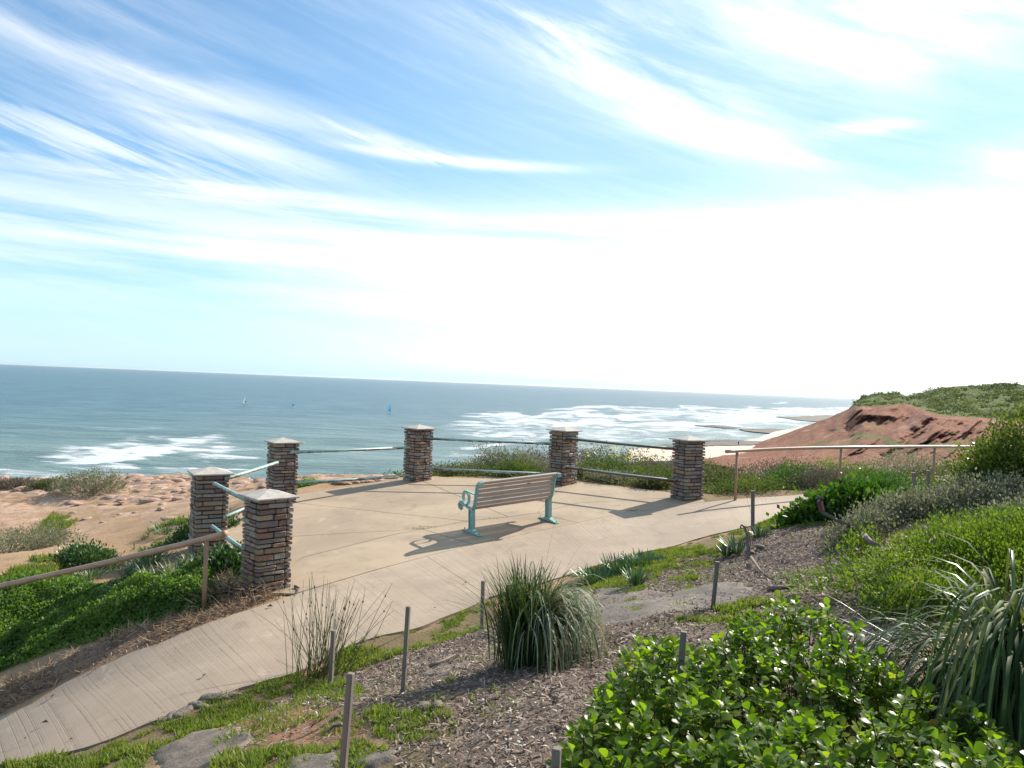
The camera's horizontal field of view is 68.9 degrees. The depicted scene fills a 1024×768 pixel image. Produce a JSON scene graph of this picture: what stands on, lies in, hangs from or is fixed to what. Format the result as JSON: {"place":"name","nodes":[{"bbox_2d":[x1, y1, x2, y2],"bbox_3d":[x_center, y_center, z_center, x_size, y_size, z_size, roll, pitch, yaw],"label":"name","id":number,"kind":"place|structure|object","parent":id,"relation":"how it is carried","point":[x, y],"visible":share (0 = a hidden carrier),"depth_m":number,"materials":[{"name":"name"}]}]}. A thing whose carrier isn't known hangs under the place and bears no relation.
{"place":"outdoors","nodes":[
{"label":"outdoors","id":0,"kind":"place"},
{"bbox_2d":[0,364,857,479],"bbox_3d":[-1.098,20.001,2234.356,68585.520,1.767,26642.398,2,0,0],"label":"sea","id":1,"kind":"structure","parent":0,"point":[57,421],"depth_m":386.51,"materials":[{"name":"liquid"}]},
{"bbox_2d":[739,429,786,433],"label":"rock reef","id":2,"kind":"object","parent":1,"relation":"in","point":[766,431],"visible":0.51,"depth_m":398.40},
{"bbox_2d":[778,415,833,421],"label":"rock reef","id":3,"kind":"object","parent":1,"relation":"in","point":[815,418],"visible":0.64,"depth_m":656.81},
{"bbox_2d":[0,477,946,764],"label":"path","id":4,"kind":"structure","parent":0,"point":[124,695],"depth_m":8.21,"materials":[{"name":"concrete"}]},
{"bbox_2d":[0,459,1023,767],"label":"ground","id":5,"kind":"structure","parent":0,"point":[124,531],"depth_m":7.67,"materials":[{"name":"soil"}]},
{"bbox_2d":[0,477,48,489],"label":"shrub","id":6,"kind":"object","parent":5,"relation":"on","point":[12,483],"visible":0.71,"depth_m":26.77,"materials":[{"name":"plant"}]},
{"bbox_2d":[12,526,69,547],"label":"shrub","id":7,"kind":"object","parent":5,"relation":"on","point":[52,531],"visible":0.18,"depth_m":18.43,"materials":[{"name":"green plant"}]},
{"bbox_2d":[0,519,88,553],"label":"shrub","id":8,"kind":"object","parent":5,"relation":"on","point":[13,538],"visible":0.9,"depth_m":16.20,"materials":[{"name":"green plant"}]},
{"bbox_2d":[20,474,72,491],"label":"shrub","id":9,"kind":"object","parent":5,"relation":"on","point":[41,483],"visible":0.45,"depth_m":26.25,"materials":[{"name":"green plant"}]},
{"bbox_2d":[45,536,124,571],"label":"shrub","id":10,"kind":"object","parent":5,"relation":"on","point":[75,553],"visible":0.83,"depth_m":12.42,"materials":[{"name":"green plant"}]},
{"bbox_2d":[43,467,134,498],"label":"shrub","id":11,"kind":"object","parent":5,"relation":"on","point":[93,478],"visible":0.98,"depth_m":25.36,"materials":[{"name":"green plant"}]},
{"bbox_2d":[0,510,185,586],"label":"weeds","id":12,"kind":"object","parent":5,"relation":"on","point":[43,567],"visible":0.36,"depth_m":13.11,"materials":[{"name":"green plant"}]},
{"bbox_2d":[74,566,117,581],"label":"tuft","id":13,"kind":"object","parent":5,"relation":"on","point":[93,575],"visible":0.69,"depth_m":11.75,"materials":[{"name":"green plant"}]},
{"bbox_2d":[0,530,227,608],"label":"handrail","id":14,"kind":"object","parent":5,"relation":"on","point":[206,539],"visible":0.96,"depth_m":8.90,"materials":[{"name":"metal"}]},
{"bbox_2d":[0,556,229,670],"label":"ground cover","id":15,"kind":"object","parent":5,"relation":"on","point":[85,610],"visible":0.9,"depth_m":9.32,"materials":[{"name":"green plant"}]},
{"bbox_2d":[108,553,150,576],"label":"tuft","id":16,"kind":"object","parent":5,"relation":"on","point":[140,566],"visible":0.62,"depth_m":10.32,"materials":[{"name":"green plant"}]},
{"bbox_2d":[0,566,294,712],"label":"dry straw","id":17,"kind":"object","parent":5,"relation":"on","point":[233,591],"visible":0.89,"depth_m":8.40,"materials":[{"name":"plant"}]},
{"bbox_2d":[127,543,184,565],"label":"tuft","id":18,"kind":"object","parent":5,"relation":"on","point":[158,557],"visible":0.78,"depth_m":10.48,"materials":[{"name":"green plant"}]},
{"bbox_2d":[146,521,180,535],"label":"tuft","id":19,"kind":"object","parent":5,"relation":"on","point":[168,529],"visible":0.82,"depth_m":14.86,"materials":[{"name":"green plant"}]},
{"bbox_2d":[146,553,198,573],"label":"tuft","id":20,"kind":"object","parent":5,"relation":"on","point":[180,563],"visible":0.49,"depth_m":10.17,"materials":[{"name":"green plant"}]},
{"bbox_2d":[119,508,242,577],"bbox_3d":[-5.502,2.621,12.378,2.169,1.298,1.303,2,0,0],"label":"shrub","id":21,"kind":"object","parent":5,"relation":"on","point":[180,534],"visible":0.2,"depth_m":12.24,"materials":[{"name":"green plant"}]},
{"bbox_2d":[173,705,194,717],"bbox_3d":[-2.748,2.753,6.267,0.098,0.072,0.223,2,0,21],"label":"rock","id":22,"kind":"object","parent":5,"relation":"on","point":[184,710],"visible":0.86,"depth_m":6.23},
{"bbox_2d":[152,726,254,767],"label":"rock sheet","id":23,"kind":"object","parent":5,"relation":"on","point":[195,749],"visible":0.77,"depth_m":5.02,"materials":[{"name":"stone"}]},
{"bbox_2d":[199,693,230,700],"bbox_3d":[-2.572,2.728,6.484,0.278,0.088,0.116,2,0,-5],"label":"rock","id":24,"kind":"object","parent":5,"relation":"on","point":[208,696],"visible":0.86,"depth_m":6.45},
{"bbox_2d":[190,540,242,580],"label":"shrub","id":25,"kind":"object","parent":5,"relation":"on","point":[222,557],"visible":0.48,"depth_m":9.73,"materials":[{"name":"green plant"}]},
{"bbox_2d":[284,752,339,767],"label":"rock sheet","id":26,"kind":"object","parent":5,"relation":"on","point":[316,761],"visible":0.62,"depth_m":3.80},
{"bbox_2d":[328,630,335,684],"bbox_3d":[-1.571,2.450,6.500,0.045,0.611,0.038,2,0,17],"label":"stake","id":27,"kind":"object","parent":5,"relation":"on","point":[332,655],"visible":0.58,"depth_m":6.49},
{"bbox_2d":[246,572,429,681],"bbox_3d":[-1.665,2.224,6.964,1.725,0.999,0.792,2,0,21],"label":"reed clump","id":28,"kind":"object","parent":5,"relation":"on","point":[323,668],"visible":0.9,"depth_m":6.90,"materials":[{"name":"brown"}]},
{"bbox_2d":[339,672,354,767],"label":"stake","id":29,"kind":"object","parent":5,"relation":"on","point":[347,717],"visible":1,"depth_m":3.44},
{"bbox_2d":[348,748,397,767],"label":"rock sheet","id":30,"kind":"object","parent":5,"relation":"on","point":[377,759],"visible":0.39,"depth_m":3.65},
{"bbox_2d":[400,606,410,693],"bbox_3d":[-0.716,1.842,5.000,0.041,0.707,0.031,2,0,17],"label":"stake","id":31,"kind":"object","parent":5,"relation":"on","point":[405,647],"visible":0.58,"depth_m":4.99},
{"bbox_2d":[177,477,704,595],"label":"terrace","id":32,"kind":"structure","parent":5,"relation":"on","point":[339,534],"depth_m":12.88,"materials":[{"name":"concrete"}]},
{"bbox_2d":[187,467,234,554],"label":"stone pier","id":33,"kind":"structure","parent":32,"relation":"on","point":[209,503],"depth_m":10.82,"materials":[{"name":"stone"}]},
{"bbox_2d":[225,461,278,479],"bbox_3d":[-4.270,1.421,12.425,0.058,0.153,3.059,2,0,-4],"label":"rail","id":34,"kind":"object","parent":33,"relation":"attached to","point":[251,470],"visible":1,"depth_m":12.12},
{"bbox_2d":[238,489,299,594],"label":"stone pier","id":35,"kind":"structure","parent":32,"relation":"on","point":[267,533],"depth_m":9.21,"materials":[{"name":"stone"}]},
{"bbox_2d":[210,524,243,549],"bbox_3d":[-3.771,2.086,10.000,0.058,0.168,1.447,2,0,-40],"label":"rail","id":36,"kind":"object","parent":35,"relation":"attached to","point":[228,538],"visible":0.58,"depth_m":9.98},
{"bbox_2d":[212,482,244,500],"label":"rail","id":37,"kind":"object","parent":35,"relation":"attached to","point":[225,489],"visible":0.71,"depth_m":10.06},
{"bbox_2d":[264,437,302,501],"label":"stone pier","id":38,"kind":"structure","parent":32,"relation":"on","point":[282,475],"depth_m":14.15,"materials":[{"name":"stone"}]},
{"bbox_2d":[290,474,408,484],"bbox_3d":[-3.209,1.928,15.125,0.058,0.080,2.826,2,0,43],"label":"rail","id":39,"kind":"object","parent":38,"relation":"attached to","point":[347,479],"visible":1,"depth_m":15.01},
{"bbox_2d":[290,446,409,453],"bbox_3d":[-3.197,1.333,15.125,0.058,0.066,2.841,2,0,44],"label":"rail","id":40,"kind":"object","parent":38,"relation":"attached to","point":[346,450],"visible":1,"depth_m":14.99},
{"bbox_2d":[401,424,436,481],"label":"stone pier","id":41,"kind":"structure","parent":32,"relation":"on","point":[417,458],"depth_m":16.35,"materials":[{"name":"stone"}]},
{"bbox_2d":[426,437,551,444],"bbox_3d":[-0.510,1.232,16.125,2.730,0.079,0.058,2,0,7],"label":"rail","id":42,"kind":"object","parent":41,"relation":"attached to","point":[490,441],"visible":1,"depth_m":16.10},
{"bbox_2d":[458,472,560,536],"bbox_3d":[-0.041,1.923,12.390,1.580,0.875,0.763,-2,4,-33],"label":"park bench","id":43,"kind":"object","parent":32,"relation":"on","point":[491,500],"visible":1,"depth_m":12.16,"materials":[{"name":"teal paint"}]},
{"bbox_2d":[546,426,581,485],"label":"stone pier","id":44,"kind":"structure","parent":32,"relation":"on","point":[563,453],"depth_m":15.95,"materials":[{"name":"stone"}]},
{"bbox_2d":[426,467,544,474],"bbox_3d":[-0.510,1.883,16.125,2.730,0.081,0.058,2,0,7],"label":"rail","id":45,"kind":"object","parent":44,"relation":"attached to","point":[483,471],"visible":0.82,"depth_m":16.11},
{"bbox_2d":[566,466,676,481],"bbox_3d":[2.161,1.826,15.175,2.465,0.094,0.058,2,0,33],"label":"rail","id":46,"kind":"object","parent":44,"relation":"attached to","point":[623,474],"visible":1,"depth_m":15.10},
{"bbox_2d":[566,437,677,449],"bbox_3d":[2.183,1.209,15.175,2.462,0.084,0.058,2,0,33],"label":"rail","id":47,"kind":"object","parent":44,"relation":"attached to","point":[623,444],"visible":1,"depth_m":15.11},
{"bbox_2d":[669,435,709,500],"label":"stone pier","id":48,"kind":"structure","parent":32,"relation":"on","point":[688,466],"depth_m":14.43,"materials":[{"name":"stone"}]},
{"bbox_2d":[417,660,477,676],"bbox_3d":[-0.466,2.195,5.760,0.540,0.260,0.640,2,0,0],"label":"rock sheet","id":49,"kind":"object","parent":5,"relation":"on","point":[442,668],"visible":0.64,"depth_m":5.64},
{"bbox_2d":[0,514,901,767],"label":"grass","id":50,"kind":"structure","parent":5,"relation":"on","point":[139,751],"depth_m":5.76,"materials":[{"name":"plant"}]},
{"bbox_2d":[431,459,485,476],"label":"shrub","id":51,"kind":"object","parent":5,"relation":"on","point":[457,466],"visible":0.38,"depth_m":17.77,"materials":[{"name":"green plant"}]},
{"bbox_2d":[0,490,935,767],"bbox_3d":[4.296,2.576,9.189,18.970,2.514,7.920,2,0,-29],"label":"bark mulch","id":52,"kind":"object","parent":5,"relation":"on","point":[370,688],"visible":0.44,"depth_m":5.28,"materials":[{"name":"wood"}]},
{"bbox_2d":[415,521,616,676],"bbox_3d":[0.061,1.535,5.262,1.449,1.301,1.264,2,0,0],"label":"tussock","id":53,"kind":"object","parent":52,"relation":"on","point":[533,614],"visible":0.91,"depth_m":5.14,"materials":[{"name":"green plant"}]},
{"bbox_2d":[815,495,849,527],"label":"dead branch","id":54,"kind":"object","parent":52,"relation":"on","point":[821,506],"visible":1,"depth_m":8.56,"materials":[{"name":"brown wood"}]},
{"bbox_2d":[480,580,484,629],"bbox_3d":[-0.296,2.284,7.500,0.046,0.614,0.038,2,0,17],"label":"stake","id":55,"kind":"object","parent":5,"relation":"on","point":[483,594],"visible":0.42,"depth_m":7.48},
{"bbox_2d":[470,442,520,472],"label":"shrub","id":56,"kind":"object","parent":5,"relation":"on","point":[490,453],"visible":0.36,"depth_m":18.90,"materials":[{"name":"green plant"}]},
{"bbox_2d":[472,454,547,477],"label":"shrub","id":57,"kind":"object","parent":5,"relation":"on","point":[510,466],"visible":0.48,"depth_m":17.33,"materials":[{"name":"green plant"}]},
{"bbox_2d":[501,445,549,472],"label":"shrub","id":58,"kind":"object","parent":5,"relation":"on","point":[522,456],"visible":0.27,"depth_m":18.85,"materials":[{"name":"green plant"}]},
{"bbox_2d":[510,440,550,471],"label":"shrub","id":59,"kind":"object","parent":5,"relation":"on","point":[539,451],"visible":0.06,"depth_m":20.88,"materials":[{"name":"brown plant"}]},
{"bbox_2d":[551,746,561,767],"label":"stake","id":60,"kind":"object","parent":5,"relation":"on","point":[556,757],"visible":1,"depth_m":2.29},
{"bbox_2d":[544,445,640,470],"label":"shrub","id":61,"kind":"object","parent":5,"relation":"on","point":[606,465],"visible":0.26,"depth_m":18.60,"materials":[{"name":"green plant"}]},
{"bbox_2d":[567,563,620,583],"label":"tuft","id":62,"kind":"object","parent":5,"relation":"on","point":[597,574],"visible":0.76,"depth_m":9.60,"materials":[{"name":"green plant"}]},
{"bbox_2d":[575,443,623,463],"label":"shrub","id":63,"kind":"object","parent":5,"relation":"on","point":[583,454],"visible":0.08,"depth_m":22.43,"materials":[{"name":"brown plant"}]},
{"bbox_2d":[576,464,642,484],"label":"shrub","id":64,"kind":"object","parent":5,"relation":"on","point":[612,478],"visible":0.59,"depth_m":16.35,"materials":[{"name":"green plant"}]},
{"bbox_2d":[594,551,644,574],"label":"tuft","id":65,"kind":"object","parent":5,"relation":"on","point":[620,565],"visible":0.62,"depth_m":9.88,"materials":[{"name":"green plant"}]},
{"bbox_2d":[578,443,667,460],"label":"yellow flowers","id":66,"kind":"object","parent":5,"relation":"on","point":[629,457],"visible":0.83,"depth_m":18.73,"materials":[{"name":"yellow plant"}]},
{"bbox_2d":[580,448,671,470],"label":"shrub","id":67,"kind":"object","parent":5,"relation":"on","point":[637,456],"visible":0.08,"depth_m":21.40,"materials":[{"name":"green plant"}]},
{"bbox_2d":[620,563,651,586],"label":"tuft","id":68,"kind":"object","parent":5,"relation":"on","point":[634,579],"visible":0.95,"depth_m":8.36,"materials":[{"name":"green plant"}]},
{"bbox_2d":[611,456,673,484],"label":"shrub","id":69,"kind":"object","parent":5,"relation":"on","point":[642,469],"visible":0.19,"depth_m":17.63,"materials":[{"name":"green plant"}]},
{"bbox_2d":[619,547,668,566],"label":"tuft","id":70,"kind":"object","parent":5,"relation":"on","point":[651,557],"visible":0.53,"depth_m":10.14,"materials":[{"name":"green plant"}]},
{"bbox_2d":[625,468,673,490],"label":"shrub","id":71,"kind":"object","parent":5,"relation":"on","point":[661,485],"visible":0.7,"depth_m":15.71,"materials":[{"name":"green plant"}]},
{"bbox_2d":[626,456,673,472],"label":"shrub","id":72,"kind":"object","parent":5,"relation":"on","point":[654,463],"visible":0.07,"depth_m":19.98,"materials":[{"name":"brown plant"}]},
{"bbox_2d":[579,582,758,626],"bbox_3d":[1.400,2.184,7.329,1.763,0.817,2.890,2,0,0],"label":"rock sheet","id":73,"kind":"object","parent":5,"relation":"on","point":[650,607],"visible":0.48,"depth_m":6.83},
{"bbox_2d":[432,472,916,493],"bbox_3d":[6.506,2.908,23.158,16.864,1.906,15.698,2,0,0],"label":"growth","id":74,"kind":"object","parent":5,"relation":"on","point":[511,476],"visible":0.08,"depth_m":16.82,"materials":[{"name":"green plant"}]},
{"bbox_2d":[673,630,686,733],"bbox_3d":[0.682,1.380,3.080,0.054,0.720,0.030,2,0,0],"label":"stake","id":75,"kind":"object","parent":5,"relation":"on","point":[682,645],"visible":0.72,"depth_m":3.07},
{"bbox_2d":[711,561,718,605],"bbox_3d":[1.708,1.759,6.300,0.062,0.524,0.043,2,0,17],"label":"stake","id":76,"kind":"object","parent":5,"relation":"on","point":[715,582],"visible":0.58,"depth_m":6.28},
{"bbox_2d":[702,461,767,485],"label":"shrub","id":77,"kind":"object","parent":5,"relation":"on","point":[717,473],"visible":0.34,"depth_m":17.37,"materials":[{"name":"green plant"}]},
{"bbox_2d":[719,532,752,554],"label":"tuft","id":78,"kind":"object","parent":5,"relation":"on","point":[740,549],"visible":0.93,"depth_m":9.30,"materials":[{"name":"green plant"}]},
{"bbox_2d":[740,524,751,558],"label":"dead branch","id":79,"kind":"object","parent":5,"relation":"on","point":[748,547],"visible":0.98,"depth_m":9.19,"materials":[{"name":"brown wood"}]},
{"bbox_2d":[704,471,801,495],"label":"shrub","id":80,"kind":"object","parent":5,"relation":"on","point":[746,487],"visible":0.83,"depth_m":15.42,"materials":[{"name":"green plant"}]},
{"bbox_2d":[751,490,754,533],"bbox_3d":[3.321,1.870,10.300,0.080,0.798,0.059,2,0,17],"label":"stake","id":81,"kind":"object","parent":5,"relation":"on","point":[752,507],"visible":0.58,"depth_m":10.28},
{"bbox_2d":[749,523,774,537],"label":"tuft","id":82,"kind":"object","parent":5,"relation":"on","point":[758,533],"visible":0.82,"depth_m":9.99,"materials":[{"name":"green plant"}]},
{"bbox_2d":[719,451,817,480],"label":"shrub","id":83,"kind":"object","parent":5,"relation":"on","point":[767,468],"visible":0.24,"depth_m":19.29,"materials":[{"name":"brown plant"}]},
{"bbox_2d":[546,590,1023,767],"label":"glossy shrub","id":84,"kind":"object","parent":5,"relation":"on","point":[617,720],"visible":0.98,"depth_m":2.79,"materials":[{"name":"green plant"}]},
{"bbox_2d":[748,455,831,489],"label":"shrub","id":85,"kind":"object","parent":5,"relation":"on","point":[789,472],"visible":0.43,"depth_m":16.45,"materials":[{"name":"green plant"}]},
{"bbox_2d":[777,458,856,489],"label":"shrub","id":86,"kind":"object","parent":5,"relation":"on","point":[823,473],"visible":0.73,"depth_m":15.83,"materials":[{"name":"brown plant"}]},
{"bbox_2d":[804,454,872,473],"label":"shrub","id":87,"kind":"object","parent":5,"relation":"on","point":[837,465],"visible":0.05,"depth_m":20.90,"materials":[{"name":"green plant"}]},
{"bbox_2d":[766,468,924,529],"bbox_3d":[4.720,1.703,10.597,1.932,1.032,1.714,2,0,-35],"label":"shrub","id":88,"kind":"object","parent":5,"relation":"on","point":[837,500],"visible":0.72,"depth_m":10.38,"materials":[{"name":"green plant"}]},
{"bbox_2d":[725,445,973,499],"bbox_3d":[9.163,2.033,16.222,10.917,1.426,0.324,2,0,-19],"label":"handrail","id":89,"kind":"object","parent":5,"relation":"on","point":[737,451],"visible":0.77,"depth_m":15.40,"materials":[{"name":"wood"}]},
{"bbox_2d":[820,520,891,564],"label":"shrub","id":90,"kind":"object","parent":5,"relation":"on","point":[857,540],"visible":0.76,"depth_m":7.38,"materials":[{"name":"green plant"}]},
{"bbox_2d":[811,499,914,551],"bbox_3d":[3.930,1.590,8.311,1.106,0.662,1.064,2,0,-26],"label":"shrub","id":91,"kind":"object","parent":5,"relation":"on","point":[885,524],"visible":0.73,"depth_m":8.20,"materials":[{"name":"green plant"}]},
{"bbox_2d":[826,461,899,479],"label":"shrub","id":92,"kind":"object","parent":5,"relation":"on","point":[864,470],"visible":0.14,"depth_m":17.39,"materials":[{"name":"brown plant"}]},
{"bbox_2d":[851,611,911,656],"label":"shrub","id":93,"kind":"object","parent":5,"relation":"on","point":[866,629],"visible":0.15,"depth_m":5.16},
{"bbox_2d":[829,465,935,489],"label":"shrub","id":94,"kind":"object","parent":5,"relation":"on","point":[900,476],"visible":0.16,"depth_m":15.12,"materials":[{"name":"green plant"}]},
{"bbox_2d":[849,482,938,526],"bbox_3d":[4.446,1.420,8.590,1.135,0.780,1.130,2,0,27],"label":"shrub","id":95,"kind":"object","parent":5,"relation":"on","point":[889,497],"visible":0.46,"depth_m":8.45,"materials":[{"name":"green plant"}]},
{"bbox_2d":[772,498,1023,625],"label":"shrub","id":96,"kind":"object","parent":5,"relation":"on","point":[1003,537],"visible":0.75,"depth_m":6.04,"materials":[{"name":"green plant"}]},
{"bbox_2d":[847,448,955,475],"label":"shrub","id":97,"kind":"object","parent":5,"relation":"on","point":[889,460],"visible":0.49,"depth_m":19.32,"materials":[{"name":"green plant"}]},
{"bbox_2d":[803,531,1023,767],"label":"tussock","id":98,"kind":"object","parent":5,"relation":"on","point":[988,670],"visible":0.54,"depth_m":2.98,"materials":[{"name":"green plant"}]},
{"bbox_2d":[839,561,995,632],"bbox_3d":[2.939,1.521,5.389,1.044,0.531,1.094,2,0,22],"label":"shrub","id":99,"kind":"object","parent":5,"relation":"on","point":[890,583],"visible":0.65,"depth_m":5.31,"materials":[{"name":"green plant"}]},
{"bbox_2d":[891,470,954,489],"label":"shrub","id":100,"kind":"object","parent":5,"relation":"on","point":[932,477],"visible":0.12,"depth_m":15.59,"materials":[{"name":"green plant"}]},
{"bbox_2d":[886,457,961,476],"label":"shrub","id":101,"kind":"object","parent":5,"relation":"on","point":[937,471],"visible":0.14,"depth_m":18.80,"materials":[{"name":"green plant"}]},
{"bbox_2d":[883,470,994,523],"bbox_3d":[4.746,1.357,8.407,1.251,0.745,1.108,2,0,0],"label":"shrub","id":102,"kind":"object","parent":5,"relation":"on","point":[927,499],"visible":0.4,"depth_m":8.26,"materials":[{"name":"green plant"}]},
{"bbox_2d":[905,464,1023,526],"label":"shrub","id":103,"kind":"object","parent":5,"relation":"on","point":[988,490],"visible":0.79,"depth_m":7.91,"materials":[{"name":"green plant"}]},
{"bbox_2d":[932,395,1023,503],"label":"shrub","id":104,"kind":"object","parent":5,"relation":"on","point":[1013,441],"visible":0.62,"depth_m":8.55,"materials":[{"name":"green plant"}]},
{"bbox_2d":[937,442,1023,500],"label":"shrub","id":105,"kind":"object","parent":5,"relation":"on","point":[980,467],"visible":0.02,"depth_m":8.83,"materials":[{"name":"green plant"}]},
{"bbox_2d":[958,487,1023,534],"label":"shrub","id":106,"kind":"object","parent":5,"relation":"on","point":[1008,502],"visible":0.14,"depth_m":7.00,"materials":[{"name":"green plant"}]},
{"bbox_2d":[0,0,1023,398],"label":"sky","id":107,"kind":"structure","parent":0,"point":[800,198],"materials":[{"name":"blue"}]},
{"bbox_2d":[654,440,761,446],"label":"reef flat","id":108,"kind":"structure","parent":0,"point":[728,443],"depth_m":276.63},
{"bbox_2d":[629,425,807,466],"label":"beach","id":109,"kind":"structure","parent":0,"point":[713,451],"depth_m":235.94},
{"bbox_2d":[704,383,1023,471],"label":"headland","id":110,"kind":"structure","parent":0,"point":[901,423],"depth_m":178.14,"materials":[{"name":"red soil"}]},
{"bbox_2d":[852,381,1023,421],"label":"scrub","id":111,"kind":"object","parent":110,"relation":"on","point":[996,393],"visible":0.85,"depth_m":214.87,"materials":[{"name":"green plant"}]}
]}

